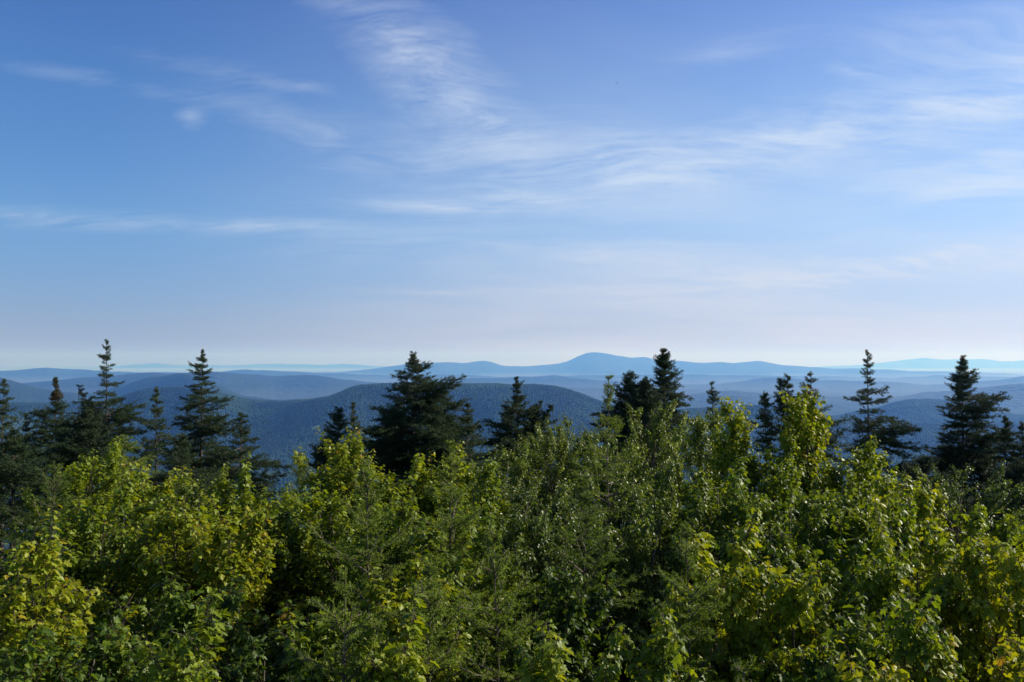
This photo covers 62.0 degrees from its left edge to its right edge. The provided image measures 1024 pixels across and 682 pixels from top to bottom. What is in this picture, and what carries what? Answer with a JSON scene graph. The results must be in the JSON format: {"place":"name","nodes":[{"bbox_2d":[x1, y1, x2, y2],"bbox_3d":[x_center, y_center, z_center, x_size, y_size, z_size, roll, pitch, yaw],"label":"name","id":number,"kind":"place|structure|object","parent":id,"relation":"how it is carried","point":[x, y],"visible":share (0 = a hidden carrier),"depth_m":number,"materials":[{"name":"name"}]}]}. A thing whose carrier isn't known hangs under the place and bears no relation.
{"place":"outdoors","nodes":[
{"label":"outdoors","id":0,"kind":"place"},
{"bbox_2d":[0,373,291,402],"bbox_3d":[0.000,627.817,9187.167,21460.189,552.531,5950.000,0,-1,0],"label":"hill","id":1,"kind":"structure","parent":0,"point":[21,392],"depth_m":9140.31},
{"bbox_2d":[23,372,886,399],"bbox_3d":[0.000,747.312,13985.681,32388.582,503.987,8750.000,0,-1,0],"label":"hill","id":2,"kind":"structure","parent":0,"point":[288,386],"depth_m":13027.66,"materials":[{"name":"blue"}]},
{"bbox_2d":[0,387,999,487],"bbox_3d":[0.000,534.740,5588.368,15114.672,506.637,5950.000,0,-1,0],"label":"hill","id":3,"kind":"structure","parent":0,"point":[363,409],"depth_m":4917.22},
{"bbox_2d":[0,381,1023,502],"bbox_3d":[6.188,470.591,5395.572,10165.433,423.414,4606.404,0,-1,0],"label":"distant forest","id":4,"kind":"object","parent":3,"relation":"on","point":[925,436],"visible":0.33,"depth_m":5064.68,"materials":[{"name":"green plant"}]},
{"bbox_2d":[0,368,1013,383],"bbox_3d":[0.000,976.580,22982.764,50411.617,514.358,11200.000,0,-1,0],"label":"hill","id":5,"kind":"structure","parent":0,"point":[33,375],"depth_m":22228.20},
{"bbox_2d":[0,358,1023,369],"bbox_3d":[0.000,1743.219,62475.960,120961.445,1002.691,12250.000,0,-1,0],"label":"mountain","id":6,"kind":"structure","parent":0,"point":[934,364],"depth_m":61187.43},
{"bbox_2d":[0,369,1023,589],"bbox_3d":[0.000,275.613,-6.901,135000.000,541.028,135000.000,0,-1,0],"label":"ground","id":7,"kind":"structure","parent":0,"point":[835,411],"depth_m":20934.12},
{"bbox_2d":[0,378,22,585],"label":"spruce tree","id":8,"kind":"object","parent":7,"relation":"on","point":[3,413],"visible":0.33,"depth_m":16.96,"materials":[{"name":"green plant"}]},
{"bbox_2d":[0,426,57,583],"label":"spruce tree","id":9,"kind":"object","parent":7,"relation":"on","point":[22,469],"visible":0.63,"depth_m":13.79,"materials":[{"name":"green plant"}]},
{"bbox_2d":[0,619,86,681],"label":"maple tree","id":10,"kind":"object","parent":7,"relation":"on","point":[29,659],"visible":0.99,"depth_m":3.98,"materials":[{"name":"green plant"}]},
{"bbox_2d":[0,514,89,681],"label":"maple tree","id":11,"kind":"object","parent":7,"relation":"on","point":[38,538],"visible":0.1,"depth_m":5.99,"materials":[{"name":"green plant"}]},
{"bbox_2d":[11,375,84,525],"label":"spruce tree","id":12,"kind":"object","parent":7,"relation":"on","point":[54,398],"visible":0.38,"depth_m":17.79,"materials":[{"name":"green plant"}]},
{"bbox_2d":[0,461,96,638],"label":"young spruce","id":13,"kind":"object","parent":7,"relation":"on","point":[53,490],"visible":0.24,"depth_m":8.14,"materials":[{"name":"green plant"}]},
{"bbox_2d":[1,437,155,658],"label":"maple tree","id":14,"kind":"object","parent":7,"relation":"on","point":[110,481],"visible":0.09,"depth_m":8.80,"materials":[{"name":"green plant"}]},
{"bbox_2d":[2,606,172,681],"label":"maple tree","id":15,"kind":"object","parent":7,"relation":"on","point":[115,668],"visible":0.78,"depth_m":4.23,"materials":[{"name":"green plant"}]},
{"bbox_2d":[46,409,132,535],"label":"spruce tree","id":16,"kind":"object","parent":7,"relation":"on","point":[83,438],"visible":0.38,"depth_m":14.78,"materials":[{"name":"green plant"}]},
{"bbox_2d":[0,505,179,681],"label":"maple tree","id":17,"kind":"object","parent":7,"relation":"on","point":[41,563],"visible":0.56,"depth_m":4.53,"materials":[{"name":"green plant"}]},
{"bbox_2d":[1,463,195,681],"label":"maple tree","id":18,"kind":"object","parent":7,"relation":"on","point":[86,570],"visible":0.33,"depth_m":6.46,"materials":[{"name":"green plant"}]},
{"bbox_2d":[60,339,149,584],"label":"spruce tree","id":19,"kind":"object","parent":7,"relation":"on","point":[122,416],"visible":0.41,"depth_m":18.87,"materials":[{"name":"green plant"}]},
{"bbox_2d":[49,457,207,642],"bbox_3d":[-3.482,3.478,7.786,1.578,4.760,2.458,-1,-2,25],"label":"maple tree","id":20,"kind":"object","parent":7,"relation":"on","point":[144,491],"visible":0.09,"depth_m":7.88,"materials":[{"name":"green plant"}]},
{"bbox_2d":[124,386,179,510],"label":"spruce tree","id":21,"kind":"object","parent":7,"relation":"on","point":[153,424],"visible":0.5,"depth_m":15.94,"materials":[{"name":"green plant"}]},
{"bbox_2d":[74,556,258,681],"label":"maple tree","id":22,"kind":"object","parent":7,"relation":"on","point":[178,615],"visible":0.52,"depth_m":4.94,"materials":[{"name":"green plant"}]},
{"bbox_2d":[113,461,241,635],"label":"birch tree","id":23,"kind":"object","parent":7,"relation":"on","point":[183,494],"visible":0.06,"depth_m":7.45,"materials":[{"name":"green plant"}]},
{"bbox_2d":[131,584,231,681],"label":"maple tree","id":24,"kind":"object","parent":7,"relation":"on","point":[187,671],"visible":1,"depth_m":3.50,"materials":[{"name":"green plant"}]},
{"bbox_2d":[140,433,223,545],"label":"spruce tree","id":25,"kind":"object","parent":7,"relation":"on","point":[180,454],"visible":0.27,"depth_m":13.89,"materials":[{"name":"green plant"}]},
{"bbox_2d":[69,499,302,681],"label":"maple tree","id":26,"kind":"object","parent":7,"relation":"on","point":[144,559],"visible":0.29,"depth_m":6.12,"materials":[{"name":"green plant"}]},
{"bbox_2d":[166,349,251,516],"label":"spruce tree","id":27,"kind":"object","parent":7,"relation":"on","point":[206,426],"visible":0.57,"depth_m":18.80,"materials":[{"name":"green plant"}]},
{"bbox_2d":[189,451,270,635],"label":"maple tree","id":28,"kind":"object","parent":7,"relation":"on","point":[228,503],"visible":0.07,"depth_m":7.34,"materials":[{"name":"green plant"}]},
{"bbox_2d":[152,493,309,681],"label":"maple tree","id":29,"kind":"object","parent":7,"relation":"on","point":[239,557],"visible":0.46,"depth_m":5.89,"materials":[{"name":"green plant"}]},
{"bbox_2d":[211,412,291,535],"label":"spruce tree","id":30,"kind":"object","parent":7,"relation":"on","point":[233,472],"visible":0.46,"depth_m":16.93,"materials":[{"name":"green plant"}]},
{"bbox_2d":[207,608,305,681],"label":"maple tree","id":31,"kind":"object","parent":7,"relation":"on","point":[254,651],"visible":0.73,"depth_m":4.85,"materials":[{"name":"green plant"}]},
{"bbox_2d":[237,480,321,614],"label":"maple tree","id":32,"kind":"object","parent":7,"relation":"on","point":[260,502],"visible":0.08,"depth_m":7.35,"materials":[{"name":"green plant"}]},
{"bbox_2d":[240,514,341,670],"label":"maple tree","id":33,"kind":"object","parent":7,"relation":"on","point":[293,582],"visible":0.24,"depth_m":6.50,"materials":[{"name":"green plant"}]},
{"bbox_2d":[245,479,388,675],"bbox_3d":[-1.462,3.434,6.808,1.545,4.677,2.082,-1,-2,21],"label":"maple tree","id":34,"kind":"object","parent":7,"relation":"on","point":[344,518],"visible":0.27,"depth_m":6.66,"materials":[{"name":"green plant"}]},
{"bbox_2d":[269,600,371,681],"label":"maple tree","id":35,"kind":"object","parent":7,"relation":"on","point":[306,639],"visible":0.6,"depth_m":3.95,"materials":[{"name":"green plant"}]},
{"bbox_2d":[296,406,364,517],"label":"spruce tree","id":36,"kind":"object","parent":7,"relation":"on","point":[319,457],"visible":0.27,"depth_m":16.90,"materials":[{"name":"green plant"}]},
{"bbox_2d":[279,565,396,681],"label":"young spruce","id":37,"kind":"object","parent":7,"relation":"on","point":[343,589],"visible":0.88,"depth_m":3.66,"materials":[{"name":"green plant"}]},
{"bbox_2d":[279,426,399,628],"bbox_3d":[-1.542,3.324,7.963,1.319,5.032,1.246,0,-1,17],"label":"maple tree","id":38,"kind":"object","parent":7,"relation":"on","point":[345,463],"visible":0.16,"depth_m":7.92,"materials":[{"name":"green plant"}]},
{"bbox_2d":[303,456,417,636],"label":"young spruce","id":39,"kind":"object","parent":7,"relation":"on","point":[365,520],"visible":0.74,"depth_m":5.37,"materials":[{"name":"green plant"}]},
{"bbox_2d":[345,616,401,681],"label":"maple tree","id":40,"kind":"object","parent":7,"relation":"on","point":[375,637],"visible":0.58,"depth_m":3.66,"materials":[{"name":"green plant"}]},
{"bbox_2d":[319,453,451,611],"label":"maple tree","id":41,"kind":"object","parent":7,"relation":"on","point":[394,491],"visible":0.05,"depth_m":7.80,"materials":[{"name":"green plant"}]},
{"bbox_2d":[315,545,471,681],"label":"maple tree","id":42,"kind":"object","parent":7,"relation":"on","point":[392,629],"visible":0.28,"depth_m":4.82,"materials":[{"name":"green plant"}]},
{"bbox_2d":[353,588,439,681],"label":"maple tree","id":43,"kind":"object","parent":7,"relation":"on","point":[413,666],"visible":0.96,"depth_m":3.60,"materials":[{"name":"green plant"}]},
{"bbox_2d":[322,351,504,533],"bbox_3d":[-1.835,3.264,17.471,3.457,6.168,3.752,0,-1,12],"label":"spruce tree","id":44,"kind":"object","parent":7,"relation":"on","point":[394,449],"visible":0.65,"depth_m":16.96,"materials":[{"name":"green plant"}]},
{"bbox_2d":[300,487,531,654],"bbox_3d":[-0.916,3.425,6.522,1.839,4.646,1.995,1,-2,-35],"label":"maple tree","id":45,"kind":"object","parent":7,"relation":"on","point":[399,522],"visible":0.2,"depth_m":6.26,"materials":[{"name":"green plant"}]},
{"bbox_2d":[379,558,490,681],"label":"young spruce","id":46,"kind":"object","parent":7,"relation":"on","point":[431,600],"visible":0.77,"depth_m":4.06,"materials":[{"name":"green plant"}]},
{"bbox_2d":[387,441,488,632],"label":"maple tree","id":47,"kind":"object","parent":7,"relation":"on","point":[422,480],"visible":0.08,"depth_m":8.29,"materials":[{"name":"green plant"}]},
{"bbox_2d":[392,440,525,680],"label":"young spruce","id":48,"kind":"object","parent":7,"relation":"on","point":[452,519],"visible":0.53,"depth_m":5.75,"materials":[{"name":"green plant"}]},
{"bbox_2d":[440,402,489,502],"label":"spruce tree","id":49,"kind":"object","parent":7,"relation":"on","point":[467,427],"visible":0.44,"depth_m":14.94,"materials":[{"name":"green plant"}]},
{"bbox_2d":[385,513,547,681],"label":"maple tree","id":50,"kind":"object","parent":7,"relation":"on","point":[486,581],"visible":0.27,"depth_m":5.74,"materials":[{"name":"green plant"}]},
{"bbox_2d":[419,452,536,651],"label":"maple tree","id":51,"kind":"object","parent":7,"relation":"on","point":[487,478],"visible":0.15,"depth_m":7.83,"materials":[{"name":"green plant"}]},
{"bbox_2d":[454,618,531,681],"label":"maple tree","id":52,"kind":"object","parent":7,"relation":"on","point":[517,650],"visible":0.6,"depth_m":4.80,"materials":[{"name":"green plant"}]},
{"bbox_2d":[444,524,563,681],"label":"young spruce","id":53,"kind":"object","parent":7,"relation":"on","point":[494,570],"visible":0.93,"depth_m":4.47,"materials":[{"name":"green plant"}]},
{"bbox_2d":[441,503,572,678],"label":"birch tree","id":54,"kind":"object","parent":7,"relation":"on","point":[517,531],"visible":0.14,"depth_m":6.93,"materials":[{"name":"green plant"}]},
{"bbox_2d":[462,441,552,564],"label":"birch tree","id":55,"kind":"object","parent":7,"relation":"on","point":[522,469],"visible":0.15,"depth_m":10.98,"materials":[{"name":"green plant"}]},
{"bbox_2d":[475,376,569,516],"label":"spruce tree","id":56,"kind":"object","parent":7,"relation":"on","point":[507,439],"visible":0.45,"depth_m":17.78,"materials":[{"name":"green plant"}]},
{"bbox_2d":[478,420,618,578],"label":"birch tree","id":57,"kind":"object","parent":7,"relation":"on","point":[545,454],"visible":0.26,"depth_m":11.77,"materials":[{"name":"green plant"}]},
{"bbox_2d":[518,619,579,681],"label":"maple tree","id":58,"kind":"object","parent":7,"relation":"on","point":[546,663],"visible":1,"depth_m":3.52,"materials":[{"name":"green plant"}]},
{"bbox_2d":[463,475,635,647],"bbox_3d":[-0.011,3.536,8.559,2.279,4.454,3.116,1,-2,-27],"label":"birch tree","id":59,"kind":"object","parent":7,"relation":"on","point":[557,508],"visible":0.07,"depth_m":8.23,"materials":[{"name":"green plant"}]},
{"bbox_2d":[511,413,642,577],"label":"birch tree","id":60,"kind":"object","parent":7,"relation":"on","point":[583,435],"visible":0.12,"depth_m":12.39,"materials":[{"name":"green plant"}]},
{"bbox_2d":[510,501,645,681],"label":"birch tree","id":61,"kind":"object","parent":7,"relation":"on","point":[544,529],"visible":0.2,"depth_m":6.98,"materials":[{"name":"green plant"}]},
{"bbox_2d":[526,564,630,681],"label":"maple tree","id":62,"kind":"object","parent":7,"relation":"on","point":[576,623],"visible":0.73,"depth_m":5.14,"materials":[{"name":"green plant"}]},
{"bbox_2d":[526,491,652,681],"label":"young spruce","id":63,"kind":"object","parent":7,"relation":"on","point":[585,497],"visible":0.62,"depth_m":6.14,"materials":[{"name":"green plant"}]},
{"bbox_2d":[559,374,656,649],"bbox_3d":[0.896,3.043,7.913,0.953,5.480,0.893,0,-1,0],"label":"young spruce","id":64,"kind":"object","parent":7,"relation":"on","point":[615,464],"visible":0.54,"depth_m":7.96,"materials":[{"name":"green plant"}]},
{"bbox_2d":[554,432,674,624],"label":"birch tree","id":65,"kind":"object","parent":7,"relation":"on","point":[630,445],"visible":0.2,"depth_m":9.87,"materials":[{"name":"green plant"}]},
{"bbox_2d":[522,456,708,681],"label":"birch tree","id":66,"kind":"object","parent":7,"relation":"on","point":[666,475],"visible":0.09,"depth_m":8.55,"materials":[{"name":"green plant"}]},
{"bbox_2d":[584,369,651,520],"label":"spruce tree","id":67,"kind":"object","parent":7,"relation":"on","point":[629,389],"visible":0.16,"depth_m":17.86,"materials":[{"name":"green plant"}]},
{"bbox_2d":[531,477,709,681],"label":"birch tree","id":68,"kind":"object","parent":7,"relation":"on","point":[643,550],"visible":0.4,"depth_m":6.81,"materials":[{"name":"green plant"}]},
{"bbox_2d":[617,378,686,495],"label":"spruce tree","id":69,"kind":"object","parent":7,"relation":"on","point":[649,402],"visible":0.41,"depth_m":16.86,"materials":[{"name":"green plant"}]},
{"bbox_2d":[591,599,715,681],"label":"maple tree","id":70,"kind":"object","parent":7,"relation":"on","point":[664,659],"visible":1,"depth_m":3.77,"materials":[{"name":"green plant"}]},
{"bbox_2d":[608,397,707,570],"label":"birch tree","id":71,"kind":"object","parent":7,"relation":"on","point":[658,428],"visible":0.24,"depth_m":11.91,"materials":[{"name":"green plant"}]},
{"bbox_2d":[641,347,696,493],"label":"spruce tree","id":72,"kind":"object","parent":7,"relation":"on","point":[663,381],"visible":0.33,"depth_m":17.87,"materials":[{"name":"green plant"}]},
{"bbox_2d":[627,521,729,681],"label":"young spruce","id":73,"kind":"object","parent":7,"relation":"on","point":[697,594],"visible":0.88,"depth_m":4.14,"materials":[{"name":"green plant"}]},
{"bbox_2d":[652,405,756,568],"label":"birch tree","id":74,"kind":"object","parent":7,"relation":"on","point":[697,449],"visible":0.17,"depth_m":9.89,"materials":[{"name":"green plant"}]},
{"bbox_2d":[621,454,803,681],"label":"maple tree","id":75,"kind":"object","parent":7,"relation":"on","point":[729,520],"visible":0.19,"depth_m":7.06,"materials":[{"name":"green plant"}]},
{"bbox_2d":[647,507,782,681],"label":"maple tree","id":76,"kind":"object","parent":7,"relation":"on","point":[739,589],"visible":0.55,"depth_m":4.41,"materials":[{"name":"green plant"}]},
{"bbox_2d":[705,396,762,523],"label":"maple tree","id":77,"kind":"object","parent":7,"relation":"on","point":[732,444],"visible":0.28,"depth_m":8.51,"materials":[{"name":"green plant"}]},
{"bbox_2d":[679,529,813,676],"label":"maple tree","id":78,"kind":"object","parent":7,"relation":"on","point":[774,556],"visible":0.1,"depth_m":5.98,"materials":[{"name":"green plant"}]},
{"bbox_2d":[680,422,824,579],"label":"maple tree","id":79,"kind":"object","parent":7,"relation":"on","point":[773,487],"visible":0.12,"depth_m":8.02,"materials":[{"name":"green plant"}]},
{"bbox_2d":[747,390,782,505],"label":"spruce tree","id":80,"kind":"object","parent":7,"relation":"on","point":[763,416],"visible":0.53,"depth_m":13.94,"materials":[{"name":"green plant"}]},
{"bbox_2d":[700,565,837,681],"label":"maple tree","id":81,"kind":"object","parent":7,"relation":"on","point":[796,610],"visible":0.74,"depth_m":4.27,"materials":[{"name":"green plant"}]},
{"bbox_2d":[683,485,862,627],"bbox_3d":[2.213,3.398,6.751,2.112,4.622,2.834,-1,-2,39],"label":"maple tree","id":82,"kind":"object","parent":7,"relation":"on","point":[821,505],"visible":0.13,"depth_m":6.65,"materials":[{"name":"green plant"}]},
{"bbox_2d":[766,373,799,500],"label":"spruce tree","id":83,"kind":"object","parent":7,"relation":"on","point":[779,381],"visible":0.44,"depth_m":13.96,"materials":[{"name":"green plant"}]},
{"bbox_2d":[773,384,840,553],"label":"maple tree","id":84,"kind":"object","parent":7,"relation":"on","point":[805,422],"visible":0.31,"depth_m":8.47,"materials":[{"name":"green plant"}]},
{"bbox_2d":[778,371,855,496],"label":"spruce tree","id":85,"kind":"object","parent":7,"relation":"on","point":[836,424],"visible":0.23,"depth_m":13.81,"materials":[{"name":"green plant"}]},
{"bbox_2d":[745,592,899,681],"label":"maple tree","id":86,"kind":"object","parent":7,"relation":"on","point":[828,671],"visible":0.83,"depth_m":3.86,"materials":[{"name":"green plant"}]},
{"bbox_2d":[751,503,919,638],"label":"maple tree","id":87,"kind":"object","parent":7,"relation":"on","point":[787,554],"visible":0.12,"depth_m":5.97,"materials":[{"name":"green plant"}]},
{"bbox_2d":[773,435,941,563],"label":"maple tree","id":88,"kind":"object","parent":7,"relation":"on","point":[865,488],"visible":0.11,"depth_m":8.49,"materials":[{"name":"green plant"}]},
{"bbox_2d":[834,640,913,681],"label":"maple tree","id":89,"kind":"object","parent":7,"relation":"on","point":[858,676],"visible":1,"depth_m":3.33,"materials":[{"name":"green plant"}]},
{"bbox_2d":[796,540,955,675],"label":"maple tree","id":90,"kind":"object","parent":7,"relation":"on","point":[891,579],"visible":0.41,"depth_m":4.58,"materials":[{"name":"green plant"}]},
{"bbox_2d":[841,350,926,505],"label":"spruce tree","id":91,"kind":"object","parent":7,"relation":"on","point":[886,436],"visible":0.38,"depth_m":17.35,"materials":[{"name":"green plant"}]},
{"bbox_2d":[822,490,959,608],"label":"maple tree","id":92,"kind":"object","parent":7,"relation":"on","point":[904,528],"visible":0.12,"depth_m":6.34,"materials":[{"name":"green plant"}]},
{"bbox_2d":[816,585,966,681],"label":"maple tree","id":93,"kind":"object","parent":7,"relation":"on","point":[905,629],"visible":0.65,"depth_m":3.64,"materials":[{"name":"green plant"}]},
{"bbox_2d":[856,468,952,590],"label":"maple tree","id":94,"kind":"object","parent":7,"relation":"on","point":[922,497],"visible":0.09,"depth_m":6.93,"materials":[{"name":"green plant"}]},
{"bbox_2d":[827,498,982,681],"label":"maple tree","id":95,"kind":"object","parent":7,"relation":"on","point":[934,552],"visible":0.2,"depth_m":4.75,"materials":[{"name":"green plant"}]},
{"bbox_2d":[876,454,974,559],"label":"birch tree","id":96,"kind":"object","parent":7,"relation":"on","point":[925,462],"visible":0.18,"depth_m":15.33,"materials":[{"name":"green plant"}]},
{"bbox_2d":[871,459,1023,564],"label":"birch tree","id":97,"kind":"object","parent":7,"relation":"on","point":[995,500],"visible":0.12,"depth_m":11.84,"materials":[{"name":"green plant"}]},
{"bbox_2d":[906,532,1023,681],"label":"maple tree","id":98,"kind":"object","parent":7,"relation":"on","point":[981,608],"visible":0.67,"depth_m":4.51,"materials":[{"name":"green plant"}]},
{"bbox_2d":[907,613,1023,681],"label":"maple tree","id":99,"kind":"object","parent":7,"relation":"on","point":[1013,671],"visible":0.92,"depth_m":3.65,"materials":[{"name":"green plant"}]},
{"bbox_2d":[913,501,1023,679],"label":"maple tree","id":100,"kind":"object","parent":7,"relation":"on","point":[978,515],"visible":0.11,"depth_m":6.50,"materials":[{"name":"green plant"}]},
{"bbox_2d":[922,355,1017,526],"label":"spruce tree","id":101,"kind":"object","parent":7,"relation":"on","point":[949,454],"visible":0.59,"depth_m":17.30,"materials":[{"name":"green plant"}]},
{"bbox_2d":[960,456,1023,553],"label":"birch tree","id":102,"kind":"object","parent":7,"relation":"on","point":[1017,466],"visible":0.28,"depth_m":12.93,"materials":[{"name":"green plant"}]},
{"bbox_2d":[981,415,1022,517],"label":"spruce tree","id":103,"kind":"object","parent":7,"relation":"on","point":[1004,449],"visible":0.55,"depth_m":15.93,"materials":[{"name":"green plant"}]},
{"bbox_2d":[0,0,1023,367],"label":"sky","id":104,"kind":"structure","parent":0,"point":[807,183],"materials":[{"name":"blue"}]},
{"bbox_2d":[316,352,1023,377],"bbox_3d":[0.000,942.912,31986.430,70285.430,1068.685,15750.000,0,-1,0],"label":"mountain","id":105,"kind":"structure","parent":0,"point":[594,363],"depth_m":30665.68,"materials":[{"name":"blue"}]},
{"bbox_2d":[433,375,1023,392],"bbox_3d":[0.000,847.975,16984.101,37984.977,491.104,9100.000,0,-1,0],"label":"hill","id":106,"kind":"structure","parent":0,"point":[766,384],"depth_m":16187.65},
{"bbox_2d":[612,383,1023,409],"bbox_3d":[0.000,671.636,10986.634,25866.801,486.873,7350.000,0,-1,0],"label":"hill","id":107,"kind":"structure","parent":0,"point":[1016,393],"depth_m":10432.27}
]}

